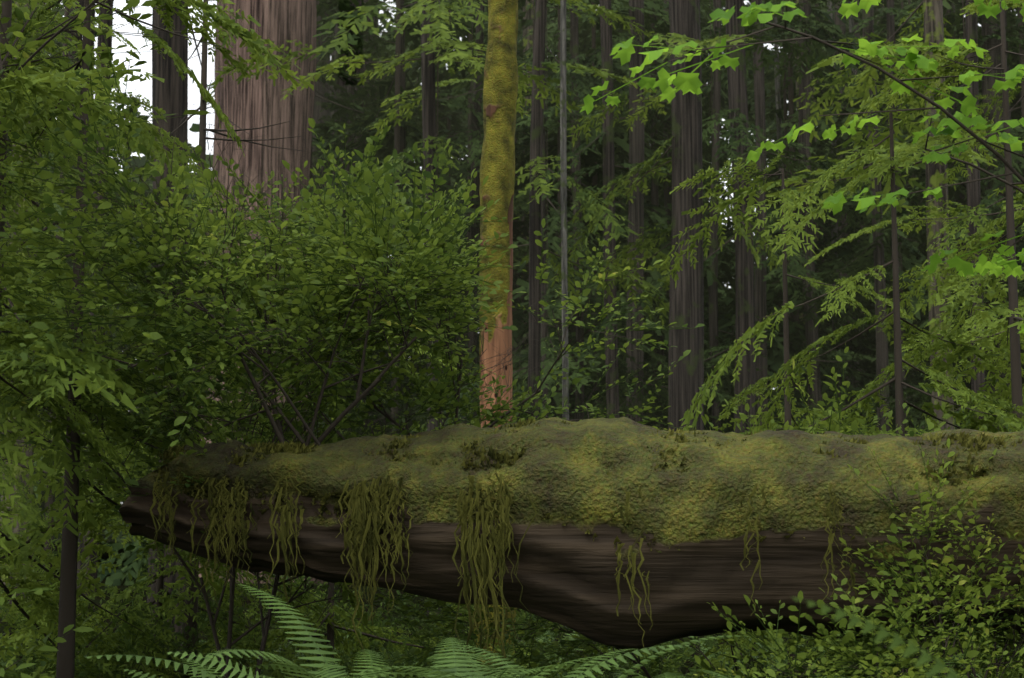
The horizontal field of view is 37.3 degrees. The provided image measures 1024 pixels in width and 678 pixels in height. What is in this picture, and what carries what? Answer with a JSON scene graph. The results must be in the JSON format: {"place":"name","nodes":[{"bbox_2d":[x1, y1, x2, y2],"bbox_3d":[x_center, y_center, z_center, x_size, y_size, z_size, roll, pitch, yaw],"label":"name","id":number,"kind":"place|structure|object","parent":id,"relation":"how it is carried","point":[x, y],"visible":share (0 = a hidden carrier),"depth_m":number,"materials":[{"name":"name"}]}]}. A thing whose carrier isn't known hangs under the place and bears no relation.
{"place":"outdoors","nodes":[
{"label":"outdoors","id":0,"kind":"place"},
{"bbox_2d":[0,518,1005,677],"bbox_3d":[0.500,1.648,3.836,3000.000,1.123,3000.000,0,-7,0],"label":"ground","id":1,"kind":"structure","parent":0,"point":[121,587],"depth_m":23.62,"materials":[{"name":"green plant"}]},
{"bbox_2d":[0,0,209,677],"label":"leaf shrub","id":2,"kind":"object","parent":1,"relation":"on","point":[30,43],"visible":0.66,"depth_m":7.07,"materials":[{"name":"green plant"}]},
{"bbox_2d":[77,0,190,673],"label":"dark trunks","id":3,"kind":"object","parent":1,"relation":"on","point":[170,95],"visible":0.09,"depth_m":17.29,"materials":[{"name":"brown plant"}]},
{"bbox_2d":[199,0,327,584],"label":"large tree trunk","id":4,"kind":"object","parent":1,"relation":"on","point":[252,102],"visible":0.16,"depth_m":35.94,"materials":[{"name":"brown plant"}]},
{"bbox_2d":[473,0,518,673],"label":"trunk","id":5,"kind":"object","parent":1,"relation":"on","point":[500,93],"visible":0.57,"depth_m":11.10,"materials":[{"name":"green plant"}]},
{"bbox_2d":[0,0,1013,614],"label":"thin tree trunks","id":6,"kind":"object","parent":1,"relation":"on","point":[934,26],"visible":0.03,"depth_m":21.51,"materials":[{"name":"brown plant"}]},
{"bbox_2d":[0,584,1017,677],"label":"sword ferns","id":7,"kind":"object","parent":1,"relation":"on","point":[456,665],"visible":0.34,"depth_m":5.32,"materials":[{"name":"green plant"}]},
{"bbox_2d":[0,22,1023,677],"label":"shrub leaves","id":8,"kind":"object","parent":1,"relation":"on","point":[180,330],"visible":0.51,"depth_m":6.69,"materials":[{"name":"green plant"}]},
{"bbox_2d":[0,0,1023,677],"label":"conifer foliage","id":9,"kind":"object","parent":1,"relation":"on","point":[54,84],"visible":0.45,"depth_m":9.37,"materials":[{"name":"green plant"}]},
{"bbox_2d":[0,0,1023,586],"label":"trees","id":10,"kind":"object","parent":1,"relation":"on","point":[912,254],"visible":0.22,"depth_m":40.17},
{"bbox_2d":[0,0,1023,677],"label":"tree branches","id":11,"kind":"object","parent":1,"relation":"on","point":[66,618],"visible":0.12,"depth_m":7.75,"materials":[{"name":"green plant"}]},
{"bbox_2d":[579,0,1023,333],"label":"maple leaves","id":12,"kind":"object","parent":11,"relation":"on","point":[685,83],"visible":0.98,"depth_m":5.07,"materials":[{"name":"green plant"}]},
{"bbox_2d":[53,0,1023,615],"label":"tree trunks","id":13,"kind":"object","parent":1,"relation":"on","point":[687,306],"visible":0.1,"depth_m":32.58,"materials":[{"name":"brown plant"}]},
{"bbox_2d":[45,0,1020,501],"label":"forest crowns","id":14,"kind":"object","parent":13,"relation":"attached to","point":[139,162],"depth_m":106.55,"materials":[{"name":"green plant"}]},
{"bbox_2d":[119,416,1023,649],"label":"fallen log","id":15,"kind":"object","parent":1,"relation":"on","point":[566,576],"visible":0.81,"depth_m":6.17,"materials":[{"name":"green plant"}]},
{"bbox_2d":[149,417,1022,672],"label":"moss strands tufts","id":16,"kind":"object","parent":15,"relation":"on","point":[359,500],"visible":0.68,"depth_m":6.31,"materials":[{"name":"green plant"}]},
{"bbox_2d":[560,0,858,627],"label":"grey trunks","id":17,"kind":"object","parent":1,"relation":"on","point":[563,176],"visible":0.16,"depth_m":22.50,"materials":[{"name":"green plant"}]},
{"bbox_2d":[49,0,1015,503],"label":"sky","id":18,"kind":"structure","parent":0,"point":[143,88],"materials":[{"name":"white"}]}
]}

